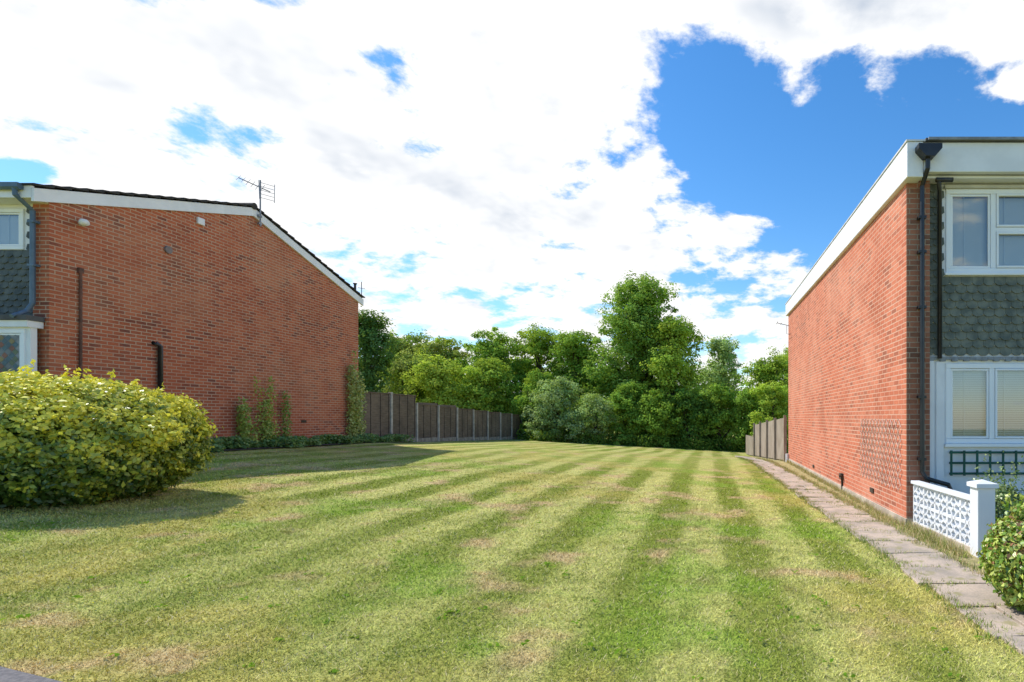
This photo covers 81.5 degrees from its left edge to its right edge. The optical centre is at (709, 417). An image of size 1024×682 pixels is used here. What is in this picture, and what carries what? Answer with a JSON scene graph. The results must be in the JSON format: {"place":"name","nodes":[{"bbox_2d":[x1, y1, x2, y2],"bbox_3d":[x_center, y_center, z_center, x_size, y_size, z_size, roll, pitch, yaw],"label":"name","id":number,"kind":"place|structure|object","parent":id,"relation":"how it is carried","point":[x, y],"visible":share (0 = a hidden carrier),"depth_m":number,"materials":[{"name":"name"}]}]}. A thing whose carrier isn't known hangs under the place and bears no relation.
{"place":"outdoors","nodes":[
{"label":"outdoors","id":0,"kind":"place"},
{"bbox_2d":[0,666,61,681],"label":"pavement","id":1,"kind":"structure","parent":0,"point":[8,675],"depth_m":2.74,"materials":[{"name":"grey concrete"}]},
{"bbox_2d":[0,429,1023,681],"bbox_3d":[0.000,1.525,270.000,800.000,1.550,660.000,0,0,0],"label":"ground lawn","id":2,"kind":"structure","parent":0,"point":[646,457],"depth_m":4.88,"materials":[{"name":"green plant"}]},
{"bbox_2d":[0,205,32,311],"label":"front wall","id":3,"kind":"structure","parent":2,"relation":"on","point":[18,207],"depth_m":10.32,"materials":[{"name":"white dark paint tile"}]},
{"bbox_2d":[0,209,24,249],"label":"window frame","id":4,"kind":"object","parent":3,"relation":"attached to","point":[22,229],"visible":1,"depth_m":10.29,"materials":[{"name":"white plastic"}]},
{"bbox_2d":[0,215,18,243],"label":"window blind","id":5,"kind":"object","parent":4,"relation":"attached to","point":[9,229],"depth_m":10.40,"materials":[{"name":"white fabric"}]},
{"bbox_2d":[0,213,19,245],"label":"window sash","id":6,"kind":"object","parent":4,"relation":"attached to","point":[19,229],"depth_m":10.30,"materials":[{"name":"white plastic"}]},
{"bbox_2d":[0,207,32,315],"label":"hung slates","id":7,"kind":"object","parent":3,"relation":"attached to","point":[17,288],"visible":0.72,"depth_m":10.30,"materials":[{"name":"tile"}]},
{"bbox_2d":[0,327,36,375],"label":"bay wall","id":8,"kind":"structure","parent":2,"relation":"on","point":[31,343],"depth_m":10.06,"materials":[{"name":"white paint"}]},
{"bbox_2d":[0,329,25,372],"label":"window frame","id":9,"kind":"object","parent":8,"relation":"attached to","point":[22,332],"visible":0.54,"depth_m":10.03,"materials":[{"name":"white plastic"}]},
{"bbox_2d":[0,342,14,372],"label":"leaded pane","id":10,"kind":"object","parent":9,"relation":"attached to","point":[11,348],"visible":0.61,"depth_m":10.04,"materials":[{"name":"glass"}]},
{"bbox_2d":[0,335,14,371],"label":"leaded pane","id":11,"kind":"object","parent":9,"relation":"attached to","point":[11,341],"visible":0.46,"depth_m":10.04,"materials":[{"name":"glass"}]},
{"bbox_2d":[0,335,17,368],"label":"leaded pane","id":12,"kind":"object","parent":9,"relation":"attached to","point":[5,348],"visible":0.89,"depth_m":10.04,"materials":[{"name":"glass"}]},
{"bbox_2d":[0,335,18,371],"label":"pane leading","id":13,"kind":"object","parent":9,"relation":"attached to","point":[17,354],"visible":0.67,"depth_m":10.05,"materials":[{"name":"grey metal"}]},
{"bbox_2d":[0,335,18,370],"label":"leaded pane","id":14,"kind":"object","parent":9,"relation":"attached to","point":[8,351],"visible":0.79,"depth_m":10.04,"materials":[{"name":"glass"}]},
{"bbox_2d":[0,333,19,365],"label":"window sash","id":15,"kind":"object","parent":9,"relation":"attached to","point":[19,341],"depth_m":10.05,"materials":[{"name":"white plastic"}]},
{"bbox_2d":[2,349,17,372],"bbox_3d":[-12.652,-0.932,10.046,0.309,0.634,0.001,0,0,0],"label":"leaded pane","id":16,"kind":"object","parent":9,"relation":"attached to","point":[15,359],"visible":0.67,"depth_m":10.04,"materials":[{"name":"glass"}]},
{"bbox_2d":[0,320,43,328],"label":"canopy fascia","id":17,"kind":"structure","parent":8,"relation":"on","point":[21,323],"depth_m":9.99,"materials":[{"name":"white paint"}]},
{"bbox_2d":[0,315,44,321],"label":"canopy edge","id":18,"kind":"object","parent":17,"relation":"on","point":[25,317],"visible":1,"depth_m":9.96,"materials":[{"name":"metal"}]},
{"bbox_2d":[0,359,223,509],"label":"golden euonymus bush","id":19,"kind":"object","parent":2,"relation":"on","point":[64,438],"visible":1,"depth_m":6.41,"materials":[{"name":"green plant"}]},
{"bbox_2d":[33,202,357,441],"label":"gable wall","id":20,"kind":"structure","parent":2,"relation":"on","point":[223,310],"depth_m":13.29,"materials":[{"name":"red brick"}]},
{"bbox_2d":[0,198,48,204],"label":"soffit","id":21,"kind":"structure","parent":20,"relation":"attached to","point":[9,201],"depth_m":10.17,"materials":[{"name":"white paint"}]},
{"bbox_2d":[9,187,40,317],"bbox_3d":[-12.433,-2.954,10.076,0.146,2.333,0.368,0,0,0],"label":"rainwater downpipe","id":22,"kind":"object","parent":20,"relation":"attached to","point":[32,264],"visible":1,"depth_m":10.16,"materials":[{"name":"black plastic"}]},
{"bbox_2d":[77,267,83,378],"bbox_3d":[-12.174,-1.150,10.750,0.051,3.500,0.080,0,0,0],"label":"conduit pipe","id":23,"kind":"object","parent":20,"relation":"attached to","point":[80,271],"visible":0.78,"depth_m":10.74,"materials":[{"name":"brown plastic"}]},
{"bbox_2d":[78,219,89,225],"bbox_3d":[-12.079,-3.759,10.729,0.325,0.163,0.160,0,0,37],"label":"security light","id":24,"kind":"object","parent":20,"relation":"attached to","point":[83,222],"visible":1,"depth_m":10.64,"materials":[{"name":"white paint"}]},
{"bbox_2d":[151,341,162,392],"bbox_3d":[-12.149,-0.542,12.231,0.103,2.285,0.188,0,0,0],"label":"waste pipe","id":25,"kind":"object","parent":20,"relation":"attached to","point":[160,364],"visible":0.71,"depth_m":12.25,"materials":[{"name":"black plastic"}]},
{"bbox_2d":[164,246,172,253],"bbox_3d":[-12.180,-3.780,12.500,0.040,0.170,0.166,0,0,0],"label":"round vent","id":26,"kind":"object","parent":20,"relation":"attached to","point":[168,249],"visible":1,"depth_m":12.48,"materials":[{"name":"grey plastic"}]},
{"bbox_2d":[0,183,364,297],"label":"roof tiles","id":27,"kind":"object","parent":20,"relation":"on","point":[75,189],"visible":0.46,"depth_m":12.78,"materials":[{"name":"black tile"}]},
{"bbox_2d":[0,182,23,189],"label":"gutter","id":28,"kind":"object","parent":27,"relation":"attached to","point":[10,185],"visible":1,"depth_m":9.89,"materials":[{"name":"black plastic"}]},
{"bbox_2d":[0,185,33,197],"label":"front fascia","id":29,"kind":"structure","parent":27,"relation":"attached to","point":[25,192],"depth_m":9.98,"materials":[{"name":"white paint"}]},
{"bbox_2d":[240,203,257,209],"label":"ridge tiles","id":30,"kind":"object","parent":27,"relation":"attached to","point":[254,204],"visible":0.11,"depth_m":14.73,"materials":[{"name":"black tile"}]},
{"bbox_2d":[353,282,363,297],"bbox_3d":[-12.170,-4.450,19.352,0.168,0.600,0.479,0,0,23],"label":"roof flue","id":31,"kind":"object","parent":27,"relation":"attached to","point":[355,284],"visible":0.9,"depth_m":19.39,"materials":[{"name":"grey metal"}]},
{"bbox_2d":[31,188,363,305],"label":"barge boards","id":32,"kind":"object","parent":20,"relation":"attached to","point":[55,196],"visible":1,"depth_m":12.53,"materials":[{"name":"white paint"}]},
{"bbox_2d":[236,175,274,226],"bbox_3d":[-12.160,-5.807,14.899,0.831,1.313,0.182,0,0,-16],"label":"tv aerial","id":33,"kind":"object","parent":32,"relation":"attached to","point":[259,215],"visible":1,"depth_m":14.94,"materials":[{"name":"metal"}]},
{"bbox_2d":[196,217,204,225],"bbox_3d":[-12.175,-4.700,13.290,0.049,0.160,0.180,0,0,0],"label":"wall vent","id":34,"kind":"object","parent":20,"relation":"attached to","point":[200,221],"depth_m":13.26,"materials":[{"name":"white paint"}]},
{"bbox_2d":[235,397,260,441],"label":"climbing plant","id":35,"kind":"object","parent":20,"relation":"attached to","point":[242,427],"visible":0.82,"depth_m":14.37,"materials":[{"name":"green plant"}]},
{"bbox_2d":[253,376,279,441],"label":"climbing plant","id":36,"kind":"object","parent":20,"relation":"attached to","point":[268,425],"visible":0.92,"depth_m":15.10,"materials":[{"name":"green plant"}]},
{"bbox_2d":[280,391,292,438],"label":"climbing plant","id":37,"kind":"object","parent":20,"relation":"attached to","point":[287,428],"visible":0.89,"depth_m":15.80,"materials":[{"name":"green plant"}]},
{"bbox_2d":[344,351,367,436],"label":"ivy","id":38,"kind":"object","parent":20,"relation":"attached to","point":[356,406],"visible":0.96,"depth_m":18.84,"materials":[{"name":"green plant"}]},
{"bbox_2d":[210,442,381,451],"bbox_3d":[-11.860,0.849,16.150,0.620,0.232,11.700,0,0,0],"label":"flower bed","id":39,"kind":"object","parent":2,"relation":"on","point":[284,447],"visible":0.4,"depth_m":14.89,"materials":[{"name":"soil"}]},
{"bbox_2d":[205,433,415,452],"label":"bed plants","id":40,"kind":"object","parent":39,"relation":"on","point":[291,441],"visible":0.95,"depth_m":15.61,"materials":[{"name":"green plant"}]},
{"bbox_2d":[358,306,406,392],"bbox_3d":[-21.016,-2.651,33.907,4.558,8.234,4.153,0,0,0],"label":"tree","id":41,"kind":"object","parent":2,"relation":"on","point":[371,341],"visible":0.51,"depth_m":33.55,"materials":[{"name":"green plant"}]},
{"bbox_2d":[376,349,427,401],"bbox_3d":[-20.628,-1.570,37.888,5.023,6.204,5.019,0,0,0],"label":"tree","id":42,"kind":"object","parent":2,"relation":"on","point":[397,368],"visible":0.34,"depth_m":37.16,"materials":[{"name":"green plant"}]},
{"bbox_2d":[377,329,429,392],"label":"tree","id":43,"kind":"object","parent":2,"relation":"on","point":[406,341],"visible":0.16,"depth_m":43.98,"materials":[{"name":"green plant"}]},
{"bbox_2d":[399,354,478,409],"bbox_3d":[-17.276,-1.319,36.790,4.987,5.683,5.353,0,0,0],"label":"tree","id":44,"kind":"object","parent":2,"relation":"on","point":[436,382],"visible":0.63,"depth_m":35.28,"materials":[{"name":"green plant"}]},
{"bbox_2d":[407,335,475,391],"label":"tree","id":45,"kind":"object","parent":2,"relation":"on","point":[438,346],"visible":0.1,"depth_m":41.03,"materials":[{"name":"green plant"}]},
{"bbox_2d":[359,390,524,441],"bbox_3d":[-12.193,0.323,28.628,0.135,2.586,18.605,0,0,0],"label":"wooden panel fence","id":46,"kind":"object","parent":2,"relation":"on","point":[394,413],"visible":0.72,"depth_m":24.30,"materials":[{"name":"weathered wood"},{"name":"concrete"}]},
{"bbox_2d":[452,357,528,413],"bbox_3d":[-14.940,-1.290,37.147,5.126,5.634,4.765,0,0,0],"label":"tree","id":47,"kind":"object","parent":2,"relation":"on","point":[484,381],"visible":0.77,"depth_m":36.70,"materials":[{"name":"green plant"}]},
{"bbox_2d":[446,326,534,411],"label":"tree","id":48,"kind":"object","parent":2,"relation":"on","point":[496,347],"visible":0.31,"depth_m":40.28,"materials":[{"name":"green plant"}]},
{"bbox_2d":[0,463,1011,679],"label":"lawn weeds","id":49,"kind":"object","parent":2,"relation":"on","point":[457,611],"visible":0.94,"depth_m":4.10,"materials":[{"name":"green plant"}]},
{"bbox_2d":[503,368,563,430],"bbox_3d":[-11.412,-0.882,36.682,4.114,4.876,3.548,0,0,28],"label":"shrub","id":50,"kind":"object","parent":2,"relation":"on","point":[536,377],"visible":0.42,"depth_m":36.16,"materials":[{"name":"green plant"}]},
{"bbox_2d":[507,323,576,401],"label":"tree","id":51,"kind":"object","parent":2,"relation":"on","point":[539,341],"visible":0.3,"depth_m":42.32,"materials":[{"name":"green plant"}]},
{"bbox_2d":[519,376,583,440],"bbox_3d":[-10.059,-0.524,35.538,4.075,4.299,4.255,0,0,-14],"label":"shrub","id":52,"kind":"object","parent":2,"relation":"on","point":[558,398],"visible":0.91,"depth_m":34.70,"materials":[{"name":"green plant"}]},
{"bbox_2d":[546,329,610,436],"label":"tree","id":53,"kind":"object","parent":2,"relation":"on","point":[574,351],"visible":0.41,"depth_m":40.22,"materials":[{"name":"green plant"}]},
{"bbox_2d":[374,357,787,439],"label":"distant trees","id":54,"kind":"object","parent":2,"relation":"on","point":[740,382],"visible":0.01,"depth_m":51.61,"materials":[{"name":"green plant"}]},
{"bbox_2d":[564,391,619,442],"bbox_3d":[-7.160,0.047,34.931,3.436,3.384,3.741,0,0,0],"label":"shrub","id":55,"kind":"object","parent":2,"relation":"on","point":[593,403],"visible":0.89,"depth_m":34.26,"materials":[{"name":"green plant"}]},
{"bbox_2d":[589,382,652,444],"bbox_3d":[-5.434,-0.237,35.642,4.301,4.217,3.414,0,0,-39],"label":"shrub","id":56,"kind":"object","parent":2,"relation":"on","point":[623,398],"visible":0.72,"depth_m":35.09,"materials":[{"name":"green plant"}]},
{"bbox_2d":[575,269,697,434],"bbox_3d":[-5.673,-4.362,39.870,8.513,12.592,7.193,0,0,-42],"label":"tree","id":57,"kind":"object","parent":2,"relation":"on","point":[639,303],"visible":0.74,"depth_m":38.42,"materials":[{"name":"green plant"}]},
{"bbox_2d":[515,428,787,452],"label":"undergrowth","id":58,"kind":"object","parent":2,"relation":"on","point":[642,442],"visible":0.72,"depth_m":34.29,"materials":[{"name":"green plant"}]},
{"bbox_2d":[622,388,691,447],"bbox_3d":[-3.272,0.022,35.380,4.454,3.907,3.502,0,0,0],"label":"shrub","id":59,"kind":"object","parent":2,"relation":"on","point":[656,421],"visible":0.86,"depth_m":34.73,"materials":[{"name":"green plant"}]},
{"bbox_2d":[636,314,710,436],"bbox_3d":[-2.402,-2.585,38.356,5.418,9.221,6.784,0,0,0],"label":"tree","id":60,"kind":"object","parent":2,"relation":"on","point":[664,366],"visible":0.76,"depth_m":37.51,"materials":[{"name":"green plant"}]},
{"bbox_2d":[664,388,730,446],"bbox_3d":[-1.007,0.080,35.775,4.782,4.008,3.689,0,0,0],"label":"shrub","id":61,"kind":"object","parent":2,"relation":"on","point":[688,404],"visible":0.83,"depth_m":34.95,"materials":[{"name":"green plant"}]},
{"bbox_2d":[695,334,742,439],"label":"tree","id":62,"kind":"object","parent":2,"relation":"on","point":[725,356],"visible":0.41,"depth_m":42.36,"materials":[{"name":"green plant"}]},
{"bbox_2d":[693,381,747,447],"bbox_3d":[0.719,-0.079,35.676,3.395,4.495,3.700,0,0,-35],"label":"shrub","id":63,"kind":"object","parent":2,"relation":"on","point":[721,396],"visible":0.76,"depth_m":34.93,"materials":[{"name":"green plant"}]},
{"bbox_2d":[725,388,766,450],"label":"shrub","id":64,"kind":"object","parent":2,"relation":"on","point":[747,402],"visible":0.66,"depth_m":34.31,"materials":[{"name":"green plant"}]},
{"bbox_2d":[735,346,787,437],"bbox_3d":[4.312,-1.290,37.772,5.365,7.155,5.170,0,0,0],"label":"tree","id":65,"kind":"object","parent":2,"relation":"on","point":[775,370],"visible":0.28,"depth_m":37.28,"materials":[{"name":"green plant"}]},
{"bbox_2d":[744,380,787,451],"bbox_3d":[3.811,-0.034,34.012,3.399,4.534,3.408,0,0,0],"label":"shrub","id":66,"kind":"object","parent":2,"relation":"on","point":[775,404],"visible":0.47,"depth_m":33.66,"materials":[{"name":"green plant"}]},
{"bbox_2d":[746,415,786,461],"bbox_3d":[2.439,0.989,25.925,0.110,2.169,11.377,0,0,-3],"label":"closeboard fence","id":67,"kind":"object","parent":2,"relation":"on","point":[767,439],"visible":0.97,"depth_m":23.86,"materials":[{"name":"grey wood"}]},
{"bbox_2d":[778,345,787,433],"bbox_3d":[6.831,-1.504,39.999,4.510,7.622,5.247,0,0,-34],"label":"tree","id":68,"kind":"object","parent":2,"relation":"on","point":[785,350],"visible":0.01,"depth_m":39.54,"materials":[{"name":"green plant"}]},
{"bbox_2d":[788,184,905,517],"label":"gable wall","id":69,"kind":"structure","parent":2,"relation":"on","point":[847,344],"depth_m":10.86,"materials":[{"name":"brick"}]},
{"bbox_2d":[839,473,842,490],"bbox_3d":[2.839,1.401,11.940,0.097,0.401,0.232,0,0,16],"label":"outside tap","id":70,"kind":"object","parent":69,"relation":"attached to","point":[841,476],"visible":0.88,"depth_m":11.93,"materials":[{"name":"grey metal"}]},
{"bbox_2d":[786,142,922,315],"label":"verge fascia","id":71,"kind":"structure","parent":69,"relation":"attached to","point":[904,168],"depth_m":9.73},
{"bbox_2d":[785,139,925,304],"bbox_3d":[2.930,-4.053,14.162,0.270,0.263,12.595,0,0,0],"label":"verge cap","id":72,"kind":"object","parent":71,"relation":"on","point":[897,153],"visible":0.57,"depth_m":9.78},
{"bbox_2d":[923,143,1023,174],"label":"front fascia","id":73,"kind":"structure","parent":71,"relation":"attached to","point":[978,159],"depth_m":7.90,"materials":[{"name":"white paint"}]},
{"bbox_2d":[860,419,900,490],"bbox_3d":[2.856,0.560,9.400,0.024,1.085,2.206,0,0,0],"label":"wall trellis","id":74,"kind":"object","parent":69,"relation":"attached to","point":[880,451],"depth_m":9.20,"materials":[{"name":"brown wood"}]},
{"bbox_2d":[920,175,1023,184],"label":"soffit","id":75,"kind":"structure","parent":69,"relation":"attached to","point":[988,180],"depth_m":8.06,"materials":[{"name":"white paint"}]},
{"bbox_2d":[935,177,953,358],"bbox_3d":[3.380,-2.163,8.059,0.240,2.585,0.227,0,0,0],"label":"soil pipe","id":76,"kind":"object","parent":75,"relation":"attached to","point":[938,180],"visible":1,"depth_m":8.11,"materials":[{"name":"black plastic"}]},
{"bbox_2d":[789,459,912,523],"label":"plinth","id":77,"kind":"structure","parent":2,"relation":"on","point":[890,513],"depth_m":10.19,"materials":[{"name":"grey concrete"}]},
{"bbox_2d":[753,457,994,572],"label":"path verge","id":78,"kind":"structure","parent":2,"relation":"on","point":[973,560],"depth_m":10.94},
{"bbox_2d":[738,457,1023,662],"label":"grass tufts","id":79,"kind":"object","parent":78,"relation":"on","point":[924,535],"visible":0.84,"depth_m":7.24,"materials":[{"name":"green plant"}]},
{"bbox_2d":[906,181,929,517],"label":"front brick pier","id":80,"kind":"structure","parent":2,"relation":"on","point":[912,333],"depth_m":8.10,"materials":[{"name":"brown brick"}]},
{"bbox_2d":[915,143,952,489],"bbox_3d":[3.234,-1.359,7.915,0.628,4.942,0.370,0,0,0],"label":"rainwater downpipe","id":81,"kind":"object","parent":80,"relation":"attached to","point":[927,152],"visible":0.91,"depth_m":8.00,"materials":[{"name":"black plastic"}]},
{"bbox_2d":[930,185,1023,514],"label":"front panel wall","id":82,"kind":"structure","parent":2,"relation":"on","point":[958,483],"depth_m":8.22,"materials":[{"name":"white paint"}]},
{"bbox_2d":[930,361,943,486],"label":"white side boards","id":83,"kind":"object","parent":82,"relation":"attached to","point":[939,420],"visible":0.48,"depth_m":8.19,"materials":[{"name":"paint"}]},
{"bbox_2d":[924,138,1023,197],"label":"flat roof","id":84,"kind":"structure","parent":82,"relation":"on","point":[974,141],"depth_m":7.89,"materials":[{"name":"fabric"}]},
{"bbox_2d":[928,137,1023,139],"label":"roof edge trim","id":85,"kind":"structure","parent":84,"relation":"attached to","point":[975,138],"depth_m":7.83,"materials":[{"name":"black plastic"}]},
{"bbox_2d":[930,184,1023,355],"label":"hung slates","id":86,"kind":"object","parent":82,"relation":"attached to","point":[994,315],"visible":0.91,"depth_m":8.20,"materials":[{"name":"grey tile"}]},
{"bbox_2d":[930,357,1023,360],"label":"lead flashing","id":87,"kind":"object","parent":82,"relation":"attached to","point":[979,358],"visible":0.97,"depth_m":8.18,"materials":[{"name":"grey metal"}]},
{"bbox_2d":[944,272,1023,446],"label":"window sills","id":88,"kind":"structure","parent":82,"relation":"attached to","point":[983,274],"depth_m":8.16,"materials":[{"name":"white plastic"}]},
{"bbox_2d":[944,185,1023,188],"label":"window head trim","id":89,"kind":"structure","parent":82,"relation":"attached to","point":[983,186],"depth_m":8.16,"materials":[{"name":"white plastic"}]},
{"bbox_2d":[946,189,1023,271],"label":"window frame","id":90,"kind":"object","parent":82,"relation":"in","point":[994,229],"visible":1,"depth_m":8.20,"materials":[{"name":"white plastic"}]},
{"bbox_2d":[951,194,1023,267],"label":"window sash","id":91,"kind":"object","parent":90,"relation":"in","point":[988,221],"depth_m":8.21,"materials":[{"name":"white plastic"}]},
{"bbox_2d":[946,364,1023,442],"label":"window frame","id":92,"kind":"object","parent":82,"relation":"in","point":[991,368],"visible":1,"depth_m":8.20,"materials":[{"name":"white plastic"}]},
{"bbox_2d":[951,369,1023,437],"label":"window sash","id":93,"kind":"object","parent":92,"relation":"in","point":[987,403],"depth_m":8.21,"materials":[{"name":"white plastic"}]},
{"bbox_2d":[949,450,1023,475],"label":"green trellis","id":94,"kind":"object","parent":82,"relation":"attached to","point":[964,462],"visible":0.92,"depth_m":8.15,"materials":[{"name":"paint"}]},
{"bbox_2d":[976,493,1023,612],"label":"photinia bush","id":95,"kind":"object","parent":2,"relation":"on","point":[1004,554],"visible":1,"depth_m":4.48,"materials":[{"name":"green plant"}]},
{"bbox_2d":[0,0,1023,396],"label":"sky","id":96,"kind":"structure","parent":0,"point":[474,165],"materials":[{"name":"blue"}]},
{"bbox_2d":[735,456,1023,655],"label":"path","id":97,"kind":"structure","parent":0,"point":[980,590],"depth_m":5.93,"materials":[{"name":"concrete"}]},
{"bbox_2d":[951,371,1023,438],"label":"window blind","id":98,"kind":"object","parent":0,"point":[1004,394],"depth_m":8.31,"materials":[{"name":"beige fabric"}]},
{"bbox_2d":[953,197,1023,265],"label":"window glass","id":99,"kind":"object","parent":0,"point":[969,231],"depth_m":8.31,"materials":[{"name":"clear glass"}]},
{"label":"garden ground","id":100,"kind":"structure","parent":0,"visible":0},
{"bbox_2d":[912,522,969,551],"bbox_3d":[3.060,1.565,7.260,0.120,0.130,1.530,0,0,-6],"label":"wall footing","id":101,"kind":"object","parent":100,"relation":"on","point":[967,547],"depth_m":6.99,"materials":[{"name":"white concrete"}]},
{"bbox_2d":[913,484,969,545],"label":"screen blocks","id":102,"kind":"structure","parent":101,"relation":"on","point":[941,512],"depth_m":7.21,"materials":[{"name":"white paint"}]},
{"bbox_2d":[911,480,969,500],"bbox_3d":[3.059,0.945,7.270,0.130,0.075,1.549,0,0,-6],"label":"coping","id":103,"kind":"object","parent":102,"relation":"on","point":[962,495],"visible":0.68,"depth_m":7.20,"materials":[{"name":"white paint"}]},
{"bbox_2d":[970,487,994,557],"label":"pier","id":104,"kind":"structure","parent":100,"relation":"on","point":[982,508],"depth_m":6.30,"materials":[{"name":"white paint"}]},
{"bbox_2d":[967,479,998,487],"bbox_3d":[3.151,0.754,6.401,0.250,0.088,0.250,0,0,0],"label":"cap","id":105,"kind":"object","parent":104,"relation":"on","point":[981,483],"depth_m":6.29,"materials":[{"name":"white paint"}]},
{"bbox_2d":[973,451,1023,538],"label":"garden shrub","id":106,"kind":"object","parent":100,"relation":"on","point":[1002,491],"visible":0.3,"depth_m":6.93,"materials":[{"name":"green plant"}]},
{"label":"rear walls","id":107,"kind":"object","parent":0,"visible":0},
{"bbox_2d":[953,377,1023,432],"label":"dark room","id":108,"kind":"object","parent":107,"relation":"attached to","point":[985,410],"depth_m":8.80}
]}

